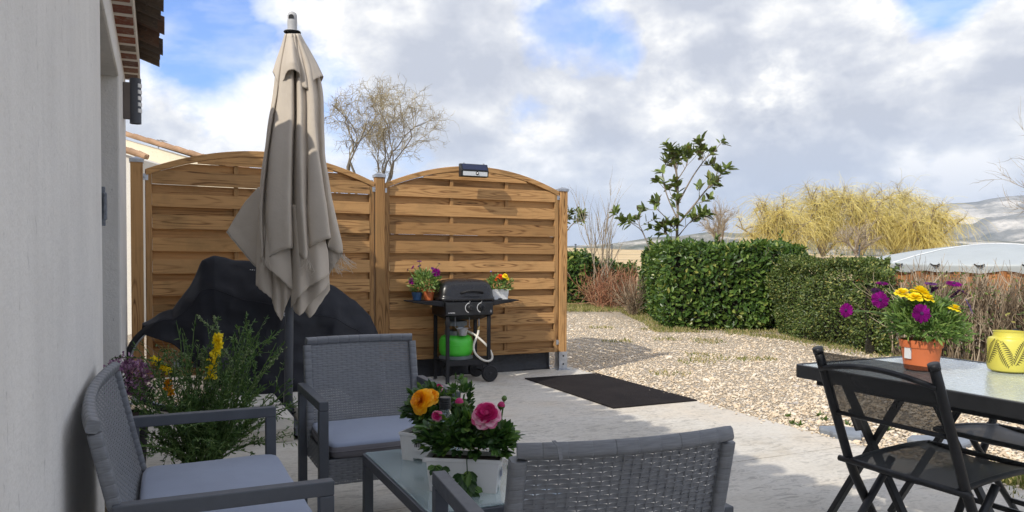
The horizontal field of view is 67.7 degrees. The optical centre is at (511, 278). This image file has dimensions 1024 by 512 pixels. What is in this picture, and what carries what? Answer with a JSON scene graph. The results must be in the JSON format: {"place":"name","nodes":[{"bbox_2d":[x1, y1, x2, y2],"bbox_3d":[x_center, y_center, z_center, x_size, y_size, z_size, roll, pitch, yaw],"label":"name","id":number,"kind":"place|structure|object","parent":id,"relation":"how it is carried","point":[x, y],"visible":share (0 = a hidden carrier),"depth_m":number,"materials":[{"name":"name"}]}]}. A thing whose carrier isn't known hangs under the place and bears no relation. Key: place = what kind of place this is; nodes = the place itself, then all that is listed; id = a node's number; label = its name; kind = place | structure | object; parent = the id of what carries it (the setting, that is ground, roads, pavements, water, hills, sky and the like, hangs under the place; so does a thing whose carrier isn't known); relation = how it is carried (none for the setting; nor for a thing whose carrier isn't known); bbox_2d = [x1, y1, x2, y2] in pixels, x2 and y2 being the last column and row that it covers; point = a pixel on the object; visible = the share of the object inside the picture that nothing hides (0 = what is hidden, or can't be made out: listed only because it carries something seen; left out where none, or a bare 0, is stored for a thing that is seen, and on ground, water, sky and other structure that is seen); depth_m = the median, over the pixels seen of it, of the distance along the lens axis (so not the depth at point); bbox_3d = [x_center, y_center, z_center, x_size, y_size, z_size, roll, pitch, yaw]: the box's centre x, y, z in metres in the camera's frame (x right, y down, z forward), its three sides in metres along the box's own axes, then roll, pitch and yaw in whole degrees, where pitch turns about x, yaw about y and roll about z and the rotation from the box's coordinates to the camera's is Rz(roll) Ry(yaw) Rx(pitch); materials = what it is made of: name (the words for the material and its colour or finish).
{"place":"outdoors","nodes":[
{"label":"outdoors","id":0,"kind":"place"},
{"bbox_2d":[126,131,252,334],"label":"neighbour house","id":1,"kind":"structure","parent":0,"point":[151,156],"depth_m":13.33,"materials":[{"name":"paint"}]},
{"bbox_2d":[105,306,1023,511],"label":"gravel","id":2,"kind":"structure","parent":0,"point":[617,315],"depth_m":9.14,"materials":[{"name":"beige gravel"}]},
{"bbox_2d":[0,0,164,511],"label":"house","id":3,"kind":"structure","parent":2,"relation":"on","point":[68,68],"depth_m":1.76,"materials":[{"name":"paint"}]},
{"bbox_2d":[123,78,141,124],"bbox_3d":[-2.625,-1.226,5.278,0.118,0.310,0.075,0,2,-25],"label":"wall lamp","id":4,"kind":"object","parent":3,"relation":"attached to","point":[132,100],"visible":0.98,"depth_m":5.25,"materials":[{"name":"black metal"}]},
{"bbox_2d":[129,156,144,404],"bbox_3d":[-2.954,0.014,6.018,0.140,1.945,0.140,0,2,-25],"label":"fence post","id":5,"kind":"object","parent":2,"relation":"on","point":[137,244],"visible":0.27,"depth_m":5.97,"materials":[{"name":"brown wood"}]},
{"bbox_2d":[324,72,459,251],"bbox_3d":[-2.711,-1.773,16.491,3.208,5.246,2.972,0,2,0],"label":"curly willow","id":6,"kind":"object","parent":2,"relation":"on","point":[379,129],"visible":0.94,"depth_m":16.19,"materials":[{"name":"brown plant"}]},
{"bbox_2d":[567,248,599,303],"bbox_3d":[1.330,-0.001,20.396,2.109,1.703,2.153,0,2,0],"label":"laurel bush","id":7,"kind":"object","parent":2,"relation":"on","point":[578,261],"visible":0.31,"depth_m":19.61,"materials":[{"name":"green plant"}]},
{"bbox_2d":[569,166,625,301],"bbox_3d":[2.263,-1.078,19.536,1.696,3.582,1.130,-1,2,-33],"label":"bare sapling","id":8,"kind":"object","parent":2,"relation":"on","point":[608,255],"visible":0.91,"depth_m":19.48,"materials":[{"name":"brown plant"}]},
{"bbox_2d":[567,257,639,313],"bbox_3d":[2.524,0.261,18.564,2.824,1.677,3.068,-1,2,-32],"label":"red twig shrub","id":9,"kind":"object","parent":2,"relation":"on","point":[603,292],"visible":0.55,"depth_m":18.44,"materials":[{"name":"red plant"}]},
{"bbox_2d":[596,257,638,300],"bbox_3d":[2.688,0.094,20.694,1.565,1.395,1.293,1,2,11],"label":"bush","id":10,"kind":"object","parent":2,"relation":"on","point":[622,265],"visible":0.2,"depth_m":20.31,"materials":[{"name":"green plant"}]},
{"bbox_2d":[606,274,647,314],"bbox_3d":[2.629,0.297,16.390,1.193,1.022,1.348,1,2,17],"label":"bare shrub","id":11,"kind":"object","parent":2,"relation":"on","point":[627,303],"visible":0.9,"depth_m":16.35,"materials":[{"name":"brown plant"}]},
{"bbox_2d":[608,130,739,249],"bbox_3d":[3.337,-1.104,15.444,2.596,3.870,1.394,0,2,-8],"label":"magnolia tree","id":12,"kind":"object","parent":2,"relation":"on","point":[685,152],"visible":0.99,"depth_m":15.54,"materials":[{"name":"green plant"}]},
{"bbox_2d":[635,230,812,330],"bbox_3d":[4.104,0.000,15.069,3.094,1.912,4.569,0,2,0],"label":"laurel hedge","id":13,"kind":"object","parent":2,"relation":"on","point":[701,284],"visible":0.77,"depth_m":13.18,"materials":[{"name":"green plant"}]},
{"bbox_2d":[764,247,904,355],"bbox_3d":[5.109,0.264,11.424,1.866,1.460,3.530,0,2,0],"label":"leaved hedge","id":14,"kind":"object","parent":2,"relation":"on","point":[818,299],"visible":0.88,"depth_m":11.00,"materials":[{"name":"green plant"}]},
{"bbox_2d":[819,426,863,440],"bbox_3d":[2.348,1.087,5.351,0.298,0.042,0.328,0,2,-6],"label":"flagstone","id":15,"kind":"object","parent":2,"relation":"on","point":[851,432],"visible":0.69,"depth_m":5.32,"materials":[{"name":"grey stone"}]},
{"bbox_2d":[907,435,971,448],"bbox_3d":[2.868,1.097,5.087,0.410,0.042,0.362,0,2,-23],"label":"flagstone","id":16,"kind":"object","parent":2,"relation":"on","point":[965,443],"visible":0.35,"depth_m":5.10,"materials":[{"name":"grey stone"}]},
{"bbox_2d":[855,251,1023,361],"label":"bare hedge","id":17,"kind":"object","parent":2,"relation":"on","point":[983,318],"visible":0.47,"depth_m":9.22,"materials":[{"name":"brown plant"}]},
{"bbox_2d":[119,367,1023,511],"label":"patio","id":18,"kind":"structure","parent":0,"point":[776,467],"depth_m":4.70,"materials":[{"name":"concrete"}]},
{"bbox_2d":[103,351,162,474],"bbox_3d":[-1.958,0.688,3.905,0.355,0.626,0.357,0,2,0],"label":"flowering shrub","id":19,"kind":"object","parent":18,"relation":"on","point":[125,368],"visible":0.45,"depth_m":3.92,"materials":[{"name":"purple plant"}]},
{"bbox_2d":[126,322,220,411],"bbox_3d":[-2.021,0.498,5.872,1.742,0.988,0.562,0,2,-25],"label":"bicycle","id":20,"kind":"object","parent":18,"relation":"on","point":[139,336],"visible":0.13,"depth_m":5.55,"materials":[{"name":"metal"}]},
{"bbox_2d":[142,256,381,402],"bbox_3d":[-1.905,0.403,5.985,1.800,1.157,0.623,0,2,-25],"label":"bicycle cover","id":21,"kind":"object","parent":20,"relation":"on","point":[229,292],"visible":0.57,"depth_m":5.75,"materials":[{"name":"black fabric"}]},
{"bbox_2d":[81,362,333,511],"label":"sofa","id":22,"kind":"object","parent":18,"relation":"on","point":[265,482],"visible":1,"depth_m":2.46,"materials":[{"name":"grey wicker"}]},
{"bbox_2d":[110,311,319,464],"bbox_3d":[-1.533,0.603,3.879,0.967,0.902,1.065,-1,2,-36],"label":"broom plant","id":23,"kind":"object","parent":18,"relation":"on","point":[215,440],"visible":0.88,"depth_m":3.75,"materials":[{"name":"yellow plant"}]},
{"bbox_2d":[217,394,281,408],"bbox_3d":[-1.865,0.934,5.367,0.420,0.151,0.420,0,2,-25],"label":"ballast slab","id":24,"kind":"object","parent":18,"relation":"on","point":[259,402],"depth_m":5.33,"materials":[{"name":"grey concrete"}]},
{"bbox_2d":[226,405,293,445],"bbox_3d":[-1.658,0.947,4.923,0.420,0.151,0.420,0,2,-25],"label":"ballast slab","id":25,"kind":"object","parent":18,"relation":"on","point":[282,424],"depth_m":4.79,"materials":[{"name":"grey concrete"}]},
{"bbox_2d":[226,11,356,435],"bbox_3d":[-1.520,-0.399,5.206,0.898,2.821,0.668,1,2,20],"label":"parasol","id":26,"kind":"object","parent":18,"relation":"on","point":[283,232],"visible":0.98,"depth_m":5.09,"materials":[{"name":"beige fabric"}]},
{"bbox_2d":[283,389,348,415],"bbox_3d":[-1.421,0.930,5.574,0.420,0.151,0.420,0,2,-25],"label":"ballast slab","id":27,"kind":"object","parent":18,"relation":"on","point":[295,394],"depth_m":5.56,"materials":[{"name":"grey concrete"}]},
{"bbox_2d":[294,400,369,420],"bbox_3d":[-1.214,0.944,5.130,0.420,0.151,0.420,0,2,-25],"label":"ballast slab","id":28,"kind":"object","parent":18,"relation":"on","point":[296,413],"depth_m":5.11,"materials":[{"name":"grey concrete"}]},
{"bbox_2d":[298,333,459,503],"bbox_3d":[-0.627,0.677,3.478,0.610,0.786,0.622,0,2,-25],"label":"armchair","id":29,"kind":"object","parent":18,"relation":"on","point":[336,448],"visible":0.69,"depth_m":3.60,"materials":[{"name":"grey wicker"}]},
{"bbox_2d":[372,172,386,381],"bbox_3d":[-1.230,-0.006,7.070,0.140,1.945,0.140,0,2,-25],"label":"fence post","id":30,"kind":"object","parent":18,"relation":"on","point":[379,253],"visible":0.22,"depth_m":7.03,"materials":[{"name":"brown wood"}]},
{"bbox_2d":[143,151,375,377],"bbox_3d":[-2.091,-0.145,6.543,1.963,1.868,0.065,-1,2,-31],"label":"woven fence","id":31,"kind":"object","parent":30,"relation":"attached to","point":[186,229],"visible":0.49,"depth_m":6.27,"materials":[{"name":"brown wood"}]},
{"bbox_2d":[385,166,559,360],"bbox_3d":[-0.361,-0.163,7.524,1.907,1.868,0.064,0,2,-26],"label":"woven fence","id":32,"kind":"object","parent":30,"relation":"attached to","point":[446,212],"visible":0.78,"depth_m":7.53,"materials":[{"name":"brown wood"}]},
{"bbox_2d":[459,162,488,177],"bbox_3d":[-0.362,-1.035,7.287,0.280,0.133,0.094,0,2,-25],"label":"solar light","id":33,"kind":"object","parent":32,"relation":"attached to","point":[474,170],"visible":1,"depth_m":7.26,"materials":[{"name":"black paint"}]},
{"bbox_2d":[403,278,517,383],"bbox_3d":[-0.464,0.484,7.206,1.060,0.965,0.434,0,2,-25],"label":"barbecue","id":34,"kind":"object","parent":18,"relation":"on","point":[463,299],"visible":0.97,"depth_m":7.08,"materials":[{"name":"black paint"}]},
{"bbox_2d":[410,281,424,300],"bbox_3d":[-0.864,0.114,7.070,0.150,0.181,0.154,-1,2,-36],"label":"flower pot","id":35,"kind":"object","parent":34,"relation":"on","point":[417,296],"visible":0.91,"depth_m":7.04,"materials":[{"name":"blue ceramic"}]},
{"bbox_2d":[405,260,441,300],"bbox_3d":[-0.812,0.020,7.066,0.350,0.370,0.320,2,2,37],"label":"daisy pot","id":36,"kind":"object","parent":34,"relation":"on","point":[433,276],"visible":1,"depth_m":7.02,"materials":[{"name":"ceramic"}]},
{"bbox_2d":[439,320,472,359],"bbox_3d":[-0.530,0.577,7.220,0.325,0.352,0.325,0,2,-25],"label":"gas bottle","id":37,"kind":"object","parent":34,"relation":"on","point":[461,348],"visible":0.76,"depth_m":7.11,"materials":[{"name":"green metal"}]},
{"bbox_2d":[467,319,492,361],"bbox_3d":[-0.345,0.582,7.160,0.330,0.407,0.115,1,2,11],"label":"gas hose","id":38,"kind":"object","parent":34,"relation":"attached to","point":[474,342],"visible":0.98,"depth_m":7.16,"materials":[{"name":"beige rubber"}]},
{"bbox_2d":[484,271,514,298],"bbox_3d":[-0.131,0.063,7.378,0.325,0.275,0.244,0,2,-25],"label":"flower planter","id":39,"kind":"object","parent":34,"relation":"on","point":[500,292],"visible":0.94,"depth_m":7.34,"materials":[{"name":"white plastic"}]},
{"bbox_2d":[362,447,569,511],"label":"coffee table","id":40,"kind":"object","parent":18,"relation":"on","point":[405,483],"visible":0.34,"depth_m":2.67,"materials":[{"name":"grey glass"}]},
{"bbox_2d":[397,373,475,461],"bbox_3d":[-0.286,0.520,2.911,0.336,0.327,0.258,1,2,22],"label":"flower planter","id":41,"kind":"object","parent":40,"relation":"on","point":[421,403],"visible":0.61,"depth_m":2.87,"materials":[{"name":"white plastic"}]},
{"bbox_2d":[436,396,456,449],"bbox_3d":[-0.233,0.551,2.646,0.081,0.279,0.081,0,2,0],"label":"bottle","id":42,"kind":"object","parent":40,"relation":"on","point":[445,405],"visible":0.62,"depth_m":2.63,"materials":[{"name":"glass"}]},
{"bbox_2d":[411,395,525,496],"bbox_3d":[-0.152,0.557,2.534,0.399,0.334,0.236,0,2,7],"label":"flower planter","id":43,"kind":"object","parent":40,"relation":"on","point":[476,472],"visible":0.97,"depth_m":2.48,"materials":[{"name":"white plastic"}]},
{"bbox_2d":[386,352,549,378],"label":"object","id":44,"kind":"object","parent":18,"relation":"on","point":[519,362],"visible":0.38,"depth_m":7.80,"materials":[{"name":"grey concrete"}]},
{"bbox_2d":[552,187,569,369],"bbox_3d":[0.517,0.001,7.957,0.140,1.900,0.140,0,2,-25],"label":"fence post","id":45,"kind":"object","parent":18,"relation":"on","point":[561,359],"visible":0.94,"depth_m":7.92,"materials":[{"name":"brown wood"}]},
{"bbox_2d":[432,426,734,511],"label":"armchair","id":46,"kind":"object","parent":18,"relation":"on","point":[631,472],"visible":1,"depth_m":1.66,"materials":[{"name":"grey wicker"}]},
{"bbox_2d":[525,373,696,408],"bbox_3d":[0.819,0.979,6.781,0.810,0.010,1.570,0,2,-25],"label":"door mat","id":47,"kind":"object","parent":18,"relation":"on","point":[608,391],"depth_m":6.64,"materials":[{"name":"rubber"}]},
{"bbox_2d":[796,356,1023,511],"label":"dining table","id":48,"kind":"object","parent":18,"relation":"on","point":[978,388],"visible":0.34,"depth_m":2.94,"materials":[{"name":"grey glass"}]},
{"bbox_2d":[839,281,975,366],"bbox_3d":[1.619,0.191,3.067,0.546,0.359,0.333,0,2,-25],"label":"daisy pot","id":49,"kind":"object","parent":48,"relation":"on","point":[920,308],"visible":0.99,"depth_m":3.04,"materials":[{"name":"ceramic"}]},
{"bbox_2d":[986,330,1023,372],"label":"lantern","id":50,"kind":"object","parent":48,"relation":"on","point":[1005,351],"visible":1,"depth_m":3.01,"materials":[{"name":"yellow ceramic"}]},
{"bbox_2d":[812,346,1023,511],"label":"folding chair","id":51,"kind":"object","parent":18,"relation":"on","point":[911,398],"visible":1,"depth_m":2.58,"materials":[{"name":"black paint"}]},
{"bbox_2d":[954,329,1023,511],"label":"folding chair","id":52,"kind":"object","parent":18,"relation":"on","point":[991,432],"visible":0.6,"depth_m":3.23,"materials":[{"name":"black metal"}]},
{"bbox_2d":[125,0,1023,245],"label":"sky","id":53,"kind":"structure","parent":0,"point":[556,94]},
{"bbox_2d":[389,248,876,291],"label":"field","id":54,"kind":"structure","parent":0,"point":[625,256],"depth_m":58.12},
{"bbox_2d":[567,207,587,230],"bbox_3d":[1.591,-1.029,22.976,1.468,3.281,0.697,0,2,0],"label":"magnolia tree","id":55,"kind":"object","parent":54,"relation":"on","point":[571,211],"visible":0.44,"depth_m":22.91,"materials":[{"name":"green plant"}]},
{"bbox_2d":[696,196,739,241],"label":"bare tree","id":56,"kind":"object","parent":54,"relation":"on","point":[719,227],"visible":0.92,"depth_m":43.64,"materials":[{"name":"brown plant"}]},
{"bbox_2d":[712,189,843,254],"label":"weeping willow","id":57,"kind":"object","parent":54,"relation":"on","point":[769,226],"visible":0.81,"depth_m":55.20,"materials":[{"name":"yellow plant"}]},
{"bbox_2d":[780,172,883,257],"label":"weeping willow","id":58,"kind":"object","parent":54,"relation":"on","point":[819,211],"visible":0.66,"depth_m":57.19,"materials":[{"name":"yellow plant"}]},
{"bbox_2d":[832,215,887,256],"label":"bare tree","id":59,"kind":"object","parent":54,"relation":"on","point":[858,236],"visible":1,"depth_m":49.71,"materials":[{"name":"brown plant"}]},
{"bbox_2d":[803,175,919,256],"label":"weeping willow","id":60,"kind":"object","parent":54,"relation":"on","point":[876,212],"visible":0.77,"depth_m":56.19,"materials":[{"name":"yellow plant"}]},
{"bbox_2d":[852,168,946,256],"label":"weeping willow","id":61,"kind":"object","parent":54,"relation":"on","point":[893,208],"visible":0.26,"depth_m":58.15,"materials":[{"name":"yellow plant"}]},
{"bbox_2d":[875,188,995,254],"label":"weeping willow","id":62,"kind":"object","parent":54,"relation":"on","point":[928,231],"visible":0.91,"depth_m":54.99,"materials":[{"name":"yellow plant"}]},
{"bbox_2d":[971,96,1023,216],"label":"bare tree","id":63,"kind":"object","parent":54,"relation":"on","point":[1009,177],"visible":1,"depth_m":31.72,"materials":[{"name":"plant"}]},
{"bbox_3d":[8.283,-0.113,22.504,0.040,1.795,0.040,0,2,0],"label":"wire fence post","id":64,"kind":"object","parent":54,"relation":"on","visible":0},
{"bbox_2d":[595,249,880,290],"bbox_3d":[6.425,-0.216,22.704,12.895,1.276,1.617,1,2,16],"label":"wire fence","id":65,"kind":"object","parent":64,"relation":"attached to","point":[811,255],"visible":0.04,"depth_m":21.85,"materials":[{"name":"grey metal"}]},
{"bbox_2d":[567,302,1023,497],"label":"grass","id":66,"kind":"structure","parent":0,"point":[1010,481],"depth_m":11.90,"materials":[{"name":"green plant"}]},
{"bbox_2d":[567,232,1023,256],"bbox_3d":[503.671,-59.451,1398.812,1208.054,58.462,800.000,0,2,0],"label":"hills","id":67,"kind":"structure","parent":0,"point":[640,244],"depth_m":1411.42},
{"bbox_2d":[807,195,1023,241],"bbox_3d":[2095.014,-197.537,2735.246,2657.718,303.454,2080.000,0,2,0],"label":"mountain","id":68,"kind":"structure","parent":0,"point":[1008,223],"depth_m":2447.27,"materials":[{"name":"stone"}]},
{"bbox_2d":[855,243,1023,316],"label":"tent","id":69,"kind":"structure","parent":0,"point":[969,257],"depth_m":15.56,"materials":[{"name":"white fabric"}]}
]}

